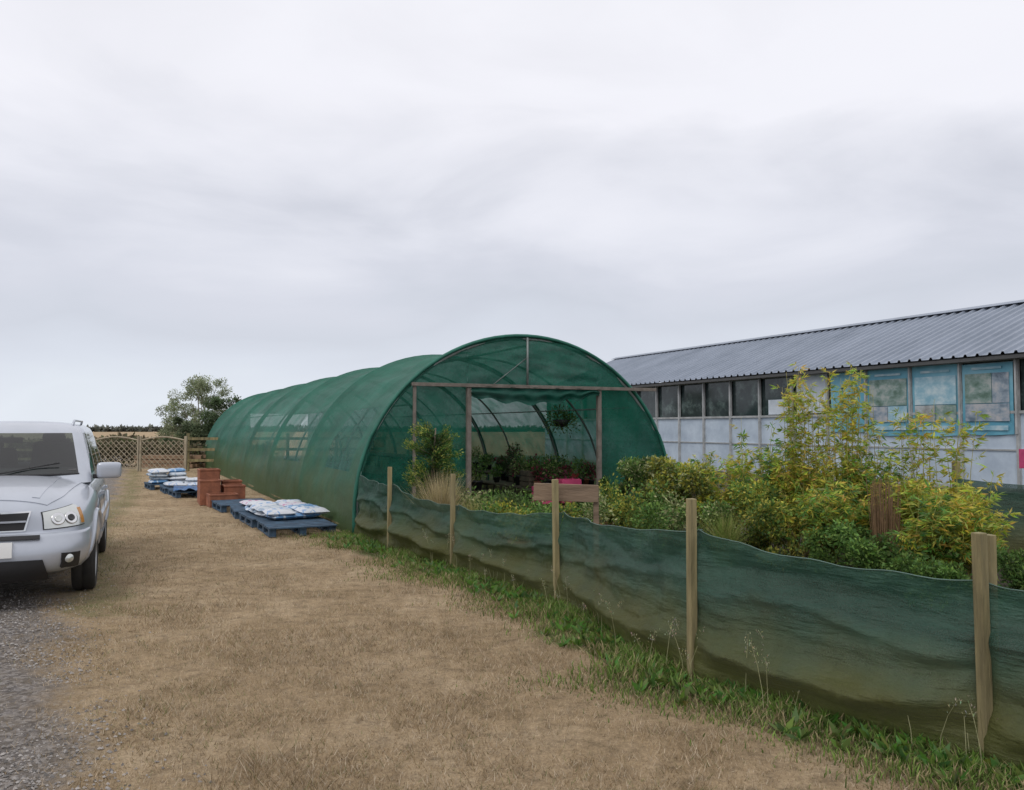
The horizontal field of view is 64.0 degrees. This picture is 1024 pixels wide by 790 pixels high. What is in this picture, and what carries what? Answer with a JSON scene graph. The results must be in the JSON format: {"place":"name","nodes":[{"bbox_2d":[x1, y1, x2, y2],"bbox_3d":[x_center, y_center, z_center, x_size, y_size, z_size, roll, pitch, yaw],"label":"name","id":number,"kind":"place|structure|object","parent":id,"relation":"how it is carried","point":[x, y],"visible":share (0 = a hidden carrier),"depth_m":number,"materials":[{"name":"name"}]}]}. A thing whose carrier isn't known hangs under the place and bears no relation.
{"place":"outdoors","nodes":[
{"label":"outdoors","id":0,"kind":"place"},
{"bbox_2d":[399,468,473,508],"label":"ornamental grass","id":1,"kind":"object","parent":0,"point":[441,496],"depth_m":10.39,"materials":[{"name":"plant"}]},
{"bbox_2d":[455,494,499,512],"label":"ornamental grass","id":2,"kind":"object","parent":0,"point":[471,507],"depth_m":10.47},
{"bbox_2d":[471,454,489,490],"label":"potted plant","id":3,"kind":"object","parent":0,"point":[477,483],"visible":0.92,"depth_m":14.82,"materials":[{"name":"green plant"}]},
{"bbox_2d":[0,431,1022,789],"bbox_3d":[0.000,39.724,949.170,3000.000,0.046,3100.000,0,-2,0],"label":"ground","id":4,"kind":"structure","parent":0,"point":[32,695],"depth_m":5.04,"materials":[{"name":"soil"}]},
{"bbox_2d":[0,419,121,589],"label":"parked car","id":5,"kind":"object","parent":4,"relation":"on","point":[54,501],"visible":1,"depth_m":7.86,"materials":[{"name":"silver metal"}]},
{"bbox_2d":[0,506,211,789],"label":"gravel","id":6,"kind":"structure","parent":4,"relation":"on","point":[44,742],"depth_m":4.49,"materials":[{"name":"gravel"}]},
{"bbox_2d":[86,424,179,431],"bbox_3d":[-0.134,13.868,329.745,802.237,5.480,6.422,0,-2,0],"label":"distant tree line","id":7,"kind":"object","parent":4,"relation":"on","point":[122,428],"visible":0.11,"depth_m":329.04,"materials":[{"name":"green plant"}]},
{"bbox_2d":[94,436,187,471],"bbox_3d":[-13.676,2.159,30.069,3.540,1.300,0.090,0,-2,2],"label":"trellis fence","id":8,"kind":"object","parent":4,"relation":"on","point":[139,450],"visible":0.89,"depth_m":30.04,"materials":[{"name":"brown wood"}]},
{"bbox_2d":[97,432,191,454],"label":"hedge","id":9,"kind":"object","parent":4,"relation":"on","point":[154,439],"visible":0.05,"depth_m":45.54,"materials":[{"name":"green plant"}]},
{"bbox_2d":[96,432,206,466],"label":"bramble hedge","id":10,"kind":"object","parent":4,"relation":"on","point":[165,451],"visible":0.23,"depth_m":33.56,"materials":[{"name":"plant"}]},
{"bbox_2d":[144,482,163,489],"bbox_3d":[-9.179,2.405,21.816,1.000,0.141,1.252,1,-3,-31],"label":"plastic pallet","id":11,"kind":"object","parent":4,"relation":"on","point":[147,485],"visible":0.37,"depth_m":21.18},
{"bbox_2d":[146,468,187,483],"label":"compost sacks","id":12,"kind":"object","parent":11,"relation":"on","point":[159,475],"visible":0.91,"depth_m":21.42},
{"bbox_2d":[159,485,173,493],"bbox_3d":[-8.262,2.356,20.593,1.000,0.141,1.252,1,-3,-28],"label":"plastic pallet","id":13,"kind":"object","parent":4,"relation":"on","point":[163,489],"visible":0.31,"depth_m":20.06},
{"bbox_2d":[163,477,196,486],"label":"compost sacks","id":14,"kind":"object","parent":13,"relation":"on","point":[192,481],"visible":0.69,"depth_m":20.40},
{"bbox_2d":[134,455,205,467],"bbox_3d":[-13.630,2.651,32.870,2.519,0.480,1.150,0,-2,0],"label":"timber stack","id":15,"kind":"object","parent":4,"relation":"on","point":[192,464],"visible":0.62,"depth_m":32.30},
{"bbox_2d":[157,398,201,442],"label":"willow tree","id":16,"kind":"object","parent":4,"relation":"on","point":[169,429],"visible":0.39,"depth_m":43.77,"materials":[{"name":"green plant"}]},
{"bbox_2d":[167,488,196,497],"bbox_3d":[-7.523,2.308,19.396,1.000,0.141,1.252,1,-3,-31],"label":"plastic pallet","id":17,"kind":"object","parent":4,"relation":"on","point":[175,493],"visible":0.52,"depth_m":19.08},
{"bbox_2d":[161,416,208,454],"bbox_3d":[-15.114,2.043,37.937,2.256,2.182,2.150,0,-2,0],"label":"hawthorn tree","id":18,"kind":"object","parent":4,"relation":"on","point":[197,430],"visible":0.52,"depth_m":37.80,"materials":[{"name":"green plant"}]},
{"bbox_2d":[154,373,234,445],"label":"willow tree","id":19,"kind":"object","parent":4,"relation":"on","point":[199,389],"visible":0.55,"depth_m":42.56,"materials":[{"name":"green plant"}]},
{"bbox_2d":[186,433,217,470],"bbox_3d":[-8.424,2.136,30.755,7.300,1.400,0.130,0,-2,-7],"label":"rail fence","id":20,"kind":"object","parent":4,"relation":"on","point":[189,449],"visible":0.15,"depth_m":30.32,"materials":[{"name":"brown wood"}]},
{"bbox_2d":[190,394,240,441],"bbox_3d":[-14.265,1.580,39.773,2.391,3.262,2.894,2,-3,-39],"label":"hawthorn tree","id":21,"kind":"object","parent":4,"relation":"on","point":[209,421],"visible":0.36,"depth_m":39.55,"materials":[{"name":"green plant"}]},
{"bbox_2d":[197,468,245,507],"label":"terracotta planters","id":22,"kind":"object","parent":4,"relation":"on","point":[211,485],"visible":0.91,"depth_m":17.08,"materials":[{"name":"ceramic"}]},
{"bbox_2d":[230,505,247,518],"bbox_3d":[-4.626,2.134,15.076,1.000,0.141,1.252,1,-2,-23],"label":"plastic pallet","id":23,"kind":"object","parent":4,"relation":"on","point":[235,510],"visible":0.34,"depth_m":14.82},
{"bbox_2d":[211,498,267,512],"bbox_3d":[-5.343,2.180,16.228,1.000,0.141,1.252,1,-3,-28],"label":"plastic pallet","id":24,"kind":"object","parent":4,"relation":"on","point":[220,506],"visible":0.52,"depth_m":16.01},
{"bbox_2d":[238,512,269,527],"bbox_3d":[-4.008,2.086,13.876,1.000,0.141,1.252,1,-3,-28],"label":"plastic pallet","id":25,"kind":"object","parent":4,"relation":"on","point":[250,517],"visible":0.38,"depth_m":13.52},
{"bbox_2d":[245,499,306,513],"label":"compost sacks","id":26,"kind":"object","parent":25,"relation":"on","point":[250,506],"visible":0.46,"depth_m":14.13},
{"bbox_2d":[256,517,336,537],"bbox_3d":[-3.354,2.039,12.693,1.000,0.141,1.252,1,-3,-26],"label":"plastic pallet","id":27,"kind":"object","parent":4,"relation":"on","point":[296,526],"visible":0.97,"depth_m":12.44,"materials":[{"name":"plastic"}]},
{"bbox_2d":[254,504,329,519],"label":"compost sacks","id":28,"kind":"object","parent":27,"relation":"on","point":[281,512],"visible":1,"depth_m":13.11,"materials":[{"name":"plastic"}]},
{"bbox_2d":[210,467,587,523],"bbox_3d":[-4.932,2.522,24.174,5.750,0.100,24.000,1,-3,-26],"label":"base rail","id":29,"kind":"object","parent":4,"relation":"on","point":[497,487],"visible":0.07,"depth_m":20.02,"materials":[{"name":"brown wood"}]},
{"bbox_2d":[203,334,665,533],"bbox_3d":[-4.932,1.003,24.235,5.779,3.140,24.076,1,-3,-26],"label":"cover hem","id":30,"kind":"object","parent":4,"relation":"on","point":[405,385],"visible":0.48,"depth_m":13.23,"materials":[{"name":"fabric"}]},
{"bbox_2d":[401,419,468,498],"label":"leafy shrub","id":31,"kind":"object","parent":4,"relation":"on","point":[439,458],"visible":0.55,"depth_m":11.22,"materials":[{"name":"green plant"}]},
{"bbox_2d":[457,486,490,509],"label":"potted plant","id":32,"kind":"object","parent":4,"relation":"on","point":[472,497],"visible":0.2,"depth_m":10.94,"materials":[{"name":"green plant"}]},
{"bbox_2d":[468,486,501,510],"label":"potted plant","id":33,"kind":"object","parent":4,"relation":"on","point":[487,496],"visible":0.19,"depth_m":11.16,"materials":[{"name":"green plant"}]},
{"bbox_2d":[475,498,507,513],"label":"potted plant","id":34,"kind":"object","parent":4,"relation":"on","point":[495,509],"visible":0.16,"depth_m":10.24,"materials":[{"name":"green plant"}]},
{"bbox_2d":[471,465,515,492],"bbox_3d":[-0.849,2.104,20.154,0.970,0.612,4.800,1,-3,-26],"label":"plant bench","id":35,"kind":"object","parent":4,"relation":"on","point":[487,472],"visible":0.05,"depth_m":19.01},
{"bbox_2d":[487,497,516,512],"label":"potted plant","id":36,"kind":"object","parent":4,"relation":"on","point":[504,504],"visible":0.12,"depth_m":10.52,"materials":[{"name":"green plant"}]},
{"bbox_2d":[356,338,653,515],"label":"hoops","id":37,"kind":"object","parent":4,"relation":"on","point":[527,383],"visible":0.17,"depth_m":16.09,"materials":[{"name":"metal"}]},
{"bbox_2d":[204,355,595,531],"bbox_3d":[-4.932,1.010,24.235,5.768,3.126,24.000,1,-3,-26],"label":"cover","id":38,"kind":"object","parent":37,"relation":"on","point":[306,452],"visible":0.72,"depth_m":17.92,"materials":[{"name":"fabric"}]},
{"bbox_2d":[490,483,525,511],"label":"potted plant","id":39,"kind":"object","parent":4,"relation":"on","point":[519,499],"visible":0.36,"depth_m":10.94,"materials":[{"name":"green plant"}]},
{"bbox_2d":[356,337,663,521],"bbox_3d":[0.241,0.589,13.417,5.660,3.100,0.089,1,-3,-26],"label":"front netting","id":40,"kind":"object","parent":4,"relation":"on","point":[627,430],"visible":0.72,"depth_m":13.19,"materials":[{"name":"fabric"}]},
{"bbox_2d":[506,497,535,514],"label":"potted plant","id":41,"kind":"object","parent":4,"relation":"on","point":[521,510],"visible":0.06,"depth_m":9.95,"materials":[{"name":"green plant"}]},
{"bbox_2d":[510,485,538,512],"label":"potted plant","id":42,"kind":"object","parent":4,"relation":"on","point":[529,495],"visible":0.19,"depth_m":11.54,"materials":[{"name":"green plant"}]},
{"bbox_2d":[516,499,545,514],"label":"potted plant","id":43,"kind":"object","parent":4,"relation":"on","point":[534,506],"visible":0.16,"depth_m":10.36,"materials":[{"name":"green plant"}]},
{"bbox_2d":[412,382,655,521],"bbox_3d":[0.494,1.007,13.450,4.500,2.328,0.095,1,-3,-26],"label":"door frame","id":44,"kind":"object","parent":4,"relation":"on","point":[598,433],"visible":0.65,"depth_m":13.11,"materials":[{"name":"wood"}]},
{"bbox_2d":[471,386,599,405],"bbox_3d":[0.421,0.028,13.412,2.360,0.299,0.096,1,-3,-25],"label":"rolled door net","id":45,"kind":"object","parent":44,"relation":"attached to","point":[529,396],"visible":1,"depth_m":13.36,"materials":[{"name":"fabric"}]},
{"bbox_2d":[536,402,586,437],"bbox_3d":[0.925,0.456,14.791,0.818,0.726,1.006,-1,-3,33],"label":"hanging basket","id":46,"kind":"object","parent":44,"relation":"hanging from","point":[564,421],"visible":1,"depth_m":14.66,"materials":[{"name":"green plastic"}]},
{"bbox_2d":[481,480,595,502],"bbox_3d":[0.620,1.989,16.037,1.670,0.512,2.700,1,-3,-26],"label":"plant bench","id":47,"kind":"object","parent":4,"relation":"on","point":[500,482],"visible":0.09,"depth_m":16.04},
{"bbox_2d":[488,464,503,481],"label":"potted plant","id":48,"kind":"object","parent":47,"relation":"on","point":[496,477],"visible":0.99,"depth_m":16.34,"materials":[{"name":"green plant"}]},
{"bbox_2d":[510,451,529,484],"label":"potted plant","id":49,"kind":"object","parent":47,"relation":"on","point":[517,479],"visible":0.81,"depth_m":15.54,"materials":[{"name":"green plant"}]},
{"bbox_2d":[520,470,547,487],"bbox_3d":[0.407,1.543,15.120,0.400,0.300,0.396,1,-3,-26],"label":"wooden crate","id":50,"kind":"object","parent":47,"relation":"on","point":[527,478],"visible":0.51,"depth_m":14.98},
{"bbox_2d":[531,463,544,482],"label":"potted plant","id":51,"kind":"object","parent":47,"relation":"on","point":[533,468],"visible":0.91,"depth_m":14.79,"materials":[{"name":"green plant"}]},
{"bbox_2d":[542,459,555,482],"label":"potted plant","id":52,"kind":"object","parent":47,"relation":"on","point":[545,470],"visible":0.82,"depth_m":14.74,"materials":[{"name":"green plant"}]},
{"bbox_2d":[542,453,562,482],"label":"potted plant","id":53,"kind":"object","parent":47,"relation":"on","point":[552,475],"visible":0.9,"depth_m":14.71,"materials":[{"name":"green plant"}]},
{"bbox_2d":[570,456,588,483],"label":"potted plant","id":54,"kind":"object","parent":47,"relation":"on","point":[574,468],"visible":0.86,"depth_m":15.17,"materials":[{"name":"green plant"}]},
{"bbox_2d":[578,459,592,484],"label":"potted plant","id":55,"kind":"object","parent":47,"relation":"on","point":[586,481],"visible":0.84,"depth_m":15.23,"materials":[{"name":"green plant"}]},
{"bbox_2d":[585,462,595,484],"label":"potted plant","id":56,"kind":"object","parent":47,"relation":"on","point":[591,480],"visible":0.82,"depth_m":15.32,"materials":[{"name":"green plant"}]},
{"bbox_2d":[533,483,598,523],"bbox_3d":[0.503,1.387,7.604,0.607,1.139,0.085,0,-2,3],"label":"wooden sign","id":57,"kind":"object","parent":4,"relation":"on","point":[574,492],"visible":0.74,"depth_m":7.58,"materials":[{"name":"brown wood"}]},
{"bbox_2d":[549,501,583,517],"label":"potted plant","id":58,"kind":"object","parent":4,"relation":"on","point":[573,513],"visible":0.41,"depth_m":10.90,"materials":[{"name":"green plant"}]},
{"bbox_2d":[579,491,616,524],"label":"potted plant","id":59,"kind":"object","parent":4,"relation":"on","point":[601,513],"visible":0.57,"depth_m":10.72,"materials":[{"name":"green plant"}]},
{"bbox_2d":[588,473,627,524],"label":"potted plant","id":60,"kind":"object","parent":4,"relation":"on","point":[602,490],"visible":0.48,"depth_m":11.74,"materials":[{"name":"green plant"}]},
{"bbox_2d":[601,501,637,526],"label":"hebe shrub","id":61,"kind":"object","parent":4,"relation":"on","point":[609,521],"visible":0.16,"depth_m":11.47,"materials":[{"name":"green plant"}]},
{"bbox_2d":[597,475,644,505],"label":"laurel shrub","id":62,"kind":"object","parent":4,"relation":"on","point":[607,478],"visible":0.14,"depth_m":13.27,"materials":[{"name":"green plant"}]},
{"bbox_2d":[611,478,645,528],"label":"potted plant","id":63,"kind":"object","parent":4,"relation":"on","point":[623,509],"visible":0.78,"depth_m":10.91,"materials":[{"name":"green plant"}]},
{"bbox_2d":[600,455,660,525],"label":"variegated shrub","id":64,"kind":"object","parent":4,"relation":"on","point":[630,469],"visible":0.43,"depth_m":12.51,"materials":[{"name":"green plant"}]},
{"bbox_2d":[259,528,1023,789],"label":"green grass","id":65,"kind":"structure","parent":4,"relation":"on","point":[630,671],"depth_m":4.79,"materials":[{"name":"plant"}]},
{"bbox_2d":[629,492,673,529],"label":"potted plant","id":66,"kind":"object","parent":4,"relation":"on","point":[648,514],"visible":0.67,"depth_m":9.72,"materials":[{"name":"green plant"}]},
{"bbox_2d":[638,481,673,529],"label":"potted plant","id":67,"kind":"object","parent":4,"relation":"on","point":[655,498],"visible":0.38,"depth_m":10.93,"materials":[{"name":"green plant"}]},
{"bbox_2d":[639,454,699,530],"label":"variegated shrub","id":68,"kind":"object","parent":4,"relation":"on","point":[661,468],"visible":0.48,"depth_m":11.89,"materials":[{"name":"green plant"}]},
{"bbox_2d":[654,489,697,530],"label":"potted plant","id":69,"kind":"object","parent":4,"relation":"on","point":[679,504],"visible":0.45,"depth_m":10.34,"materials":[{"name":"green plant"}]},
{"bbox_2d":[354,467,1023,768],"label":"netting fence","id":70,"kind":"object","parent":4,"relation":"on","point":[885,648],"visible":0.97,"depth_m":4.68,"materials":[{"name":"green fabric"}]},
{"bbox_2d":[671,451,724,531],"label":"bamboo plant","id":71,"kind":"object","parent":4,"relation":"on","point":[716,474],"visible":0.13,"depth_m":11.93,"materials":[{"name":"green plant"}]},
{"bbox_2d":[423,530,981,763],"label":"weed stems","id":72,"kind":"object","parent":4,"relation":"on","point":[746,657],"visible":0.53,"depth_m":4.96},
{"bbox_2d":[665,459,742,530],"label":"golden shrub","id":73,"kind":"object","parent":4,"relation":"on","point":[691,479],"visible":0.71,"depth_m":11.22,"materials":[{"name":"green plant"}]},
{"bbox_2d":[670,497,745,543],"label":"hebe shrub","id":74,"kind":"object","parent":4,"relation":"on","point":[709,513],"visible":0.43,"depth_m":9.80,"materials":[{"name":"green plant"}]},
{"bbox_2d":[696,451,758,531],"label":"bamboo plant","id":75,"kind":"object","parent":4,"relation":"on","point":[727,499],"visible":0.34,"depth_m":11.22,"materials":[{"name":"green plant"}]},
{"bbox_2d":[703,478,788,550],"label":"hebe shrub","id":76,"kind":"object","parent":4,"relation":"on","point":[770,494],"visible":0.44,"depth_m":9.98,"materials":[{"name":"green plant"}]},
{"bbox_2d":[729,421,798,551],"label":"bamboo plant","id":77,"kind":"object","parent":4,"relation":"on","point":[769,465],"visible":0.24,"depth_m":10.75,"materials":[{"name":"green plant"}]},
{"bbox_2d":[740,497,838,563],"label":"ground cover plant","id":78,"kind":"object","parent":4,"relation":"on","point":[766,512],"visible":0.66,"depth_m":9.28,"materials":[{"name":"green plant"}]},
{"bbox_2d":[768,362,834,557],"bbox_3d":[3.648,0.797,10.357,0.782,2.440,0.990,0,-2,0],"label":"bamboo plant","id":79,"kind":"object","parent":4,"relation":"on","point":[799,469],"visible":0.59,"depth_m":10.31,"materials":[{"name":"green plant"}]},
{"bbox_2d":[788,389,843,552],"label":"bamboo plant","id":80,"kind":"object","parent":4,"relation":"on","point":[818,440],"visible":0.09,"depth_m":10.52,"materials":[{"name":"green plant"}]},
{"bbox_2d":[770,479,876,564],"bbox_3d":[3.522,1.448,9.262,1.083,1.051,0.988,1,-3,-29],"label":"shrub","id":81,"kind":"object","parent":4,"relation":"on","point":[834,510],"visible":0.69,"depth_m":9.12,"materials":[{"name":"green plant"}]},
{"bbox_2d":[636,383,1023,484],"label":"walls","id":82,"kind":"structure","parent":4,"relation":"on","point":[997,462],"depth_m":26.02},
{"bbox_2d":[607,302,1023,384],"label":"roof","id":83,"kind":"structure","parent":82,"relation":"attached to","point":[996,330],"depth_m":27.24,"materials":[{"name":"metal"}]},
{"bbox_2d":[613,299,1023,358],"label":"ridge cap","id":84,"kind":"object","parent":83,"relation":"on","point":[944,312],"visible":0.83,"depth_m":30.13,"materials":[{"name":"metal"}]},
{"bbox_2d":[631,352,1023,387],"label":"gutter","id":85,"kind":"object","parent":83,"relation":"attached to","point":[952,360],"visible":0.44,"depth_m":24.09,"materials":[{"name":"metal"}]},
{"bbox_2d":[637,359,1021,416],"bbox_3d":[9.052,0.055,27.539,0.020,1.340,33.400,1,-3,-26],"label":"window backing","id":86,"kind":"object","parent":82,"relation":"attached to","point":[793,390],"depth_m":28.39,"materials":[{"name":"black plastic"}]},
{"bbox_2d":[636,358,1023,487],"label":"glazing bars","id":87,"kind":"object","parent":82,"relation":"attached to","point":[1018,445],"visible":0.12,"depth_m":26.82,"materials":[{"name":"metal"}]},
{"bbox_2d":[638,359,1023,417],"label":"windows","id":88,"kind":"structure","parent":82,"relation":"attached to","point":[745,397],"depth_m":30.10,"materials":[{"name":"black glass"}]},
{"bbox_2d":[768,374,825,414],"bbox_3d":[9.304,0.004,26.763,0.025,1.240,2.620,1,-3,-26],"label":"white sheet","id":89,"kind":"object","parent":88,"relation":"attached to","point":[774,408],"visible":0.54,"depth_m":26.30,"materials":[{"name":"plastic"}]},
{"bbox_2d":[831,358,1017,435],"bbox_3d":[11.444,0.125,22.038,0.100,1.980,7.375,1,-3,-26],"label":"banner sign","id":90,"kind":"object","parent":82,"relation":"attached to","point":[987,388],"visible":0.74,"depth_m":21.95,"materials":[{"name":"plastic"}]},
{"bbox_2d":[812,361,882,559],"bbox_3d":[4.126,0.801,9.959,0.882,2.401,0.860,0,-2,0],"label":"bamboo plant","id":91,"kind":"object","parent":4,"relation":"on","point":[846,433],"visible":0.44,"depth_m":9.93,"materials":[{"name":"green plant"}]},
{"bbox_2d":[795,516,900,568],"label":"ground cover plant","id":92,"kind":"object","parent":4,"relation":"on","point":[854,542],"visible":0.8,"depth_m":8.59,"materials":[{"name":"green plant"}]},
{"bbox_2d":[834,425,920,540],"bbox_3d":[4.384,1.165,9.741,1.108,1.656,1.011,-1,-3,28],"label":"bamboo plant","id":93,"kind":"object","parent":4,"relation":"on","point":[867,519],"visible":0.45,"depth_m":9.71,"materials":[{"name":"green plant"}]},
{"bbox_2d":[866,478,902,568],"bbox_3d":[4.024,1.407,8.848,0.354,1.100,0.340,-1,-2,17],"label":"reed bundle","id":94,"kind":"object","parent":4,"relation":"on","point":[877,522],"visible":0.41,"depth_m":8.80,"materials":[{"name":"plant"}]},
{"bbox_2d":[857,537,968,577],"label":"ground cover plant","id":95,"kind":"object","parent":4,"relation":"on","point":[897,562],"visible":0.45,"depth_m":7.77,"materials":[{"name":"green plant"}]},
{"bbox_2d":[865,399,970,558],"bbox_3d":[4.671,1.014,9.521,1.111,1.940,0.970,2,-3,-42],"label":"bamboo plant","id":96,"kind":"object","parent":4,"relation":"on","point":[910,481],"visible":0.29,"depth_m":9.50,"materials":[{"name":"green plant"}]},
{"bbox_2d":[886,479,992,572],"bbox_3d":[4.190,1.386,8.210,0.996,1.092,0.803,1,-2,-17],"label":"bamboo plant","id":97,"kind":"object","parent":4,"relation":"on","point":[929,537],"visible":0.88,"depth_m":8.11,"materials":[{"name":"green plant"}]},
{"bbox_2d":[902,411,1005,570],"bbox_3d":[4.902,1.063,9.118,1.079,1.810,0.954,-1,-3,32],"label":"bamboo plant","id":98,"kind":"object","parent":4,"relation":"on","point":[943,471],"visible":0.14,"depth_m":9.23,"materials":[{"name":"green plant"}]},
{"bbox_2d":[937,565,1001,586],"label":"ground cover plant","id":99,"kind":"object","parent":4,"relation":"on","point":[953,574],"visible":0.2,"depth_m":7.31,"materials":[{"name":"green plant"}]},
{"bbox_2d":[921,463,1021,580],"bbox_3d":[4.641,1.307,8.228,0.796,1.251,0.931,0,-2,10],"label":"bamboo plant","id":100,"kind":"object","parent":4,"relation":"on","point":[968,508],"visible":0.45,"depth_m":8.12,"materials":[{"name":"green plant"}]},
{"bbox_2d":[952,461,1023,563],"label":"netting fence","id":101,"kind":"object","parent":4,"relation":"on","point":[1013,498],"visible":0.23,"depth_m":9.45,"materials":[{"name":"green fabric"}]},
{"bbox_2d":[969,543,1023,589],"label":"ground cover plant","id":102,"kind":"object","parent":4,"relation":"on","point":[1014,572],"visible":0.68,"depth_m":7.36,"materials":[{"name":"green plant"}]},
{"bbox_2d":[0,0,1023,427],"label":"sky","id":103,"kind":"structure","parent":0,"point":[261,196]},
{"bbox_2d":[528,503,586,517],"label":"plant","id":104,"kind":"object","parent":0,"point":[564,504],"visible":0.02,"depth_m":14.11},
{"bbox_2d":[556,478,580,503],"bbox_3d":[0.973,1.664,14.277,0.380,0.420,0.296,1,-3,-26],"label":"pink crate","id":105,"kind":"object","parent":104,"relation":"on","point":[570,481],"visible":0.3,"depth_m":14.15,"materials":[{"name":"plastic"}]},
{"bbox_2d":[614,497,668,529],"bbox_3d":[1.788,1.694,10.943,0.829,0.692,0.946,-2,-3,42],"label":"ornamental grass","id":106,"kind":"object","parent":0,"point":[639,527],"depth_m":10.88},
{"bbox_2d":[699,506,757,542],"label":"ornamental grass","id":107,"kind":"object","parent":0,"point":[723,531],"depth_m":9.50,"materials":[{"name":"plant"}]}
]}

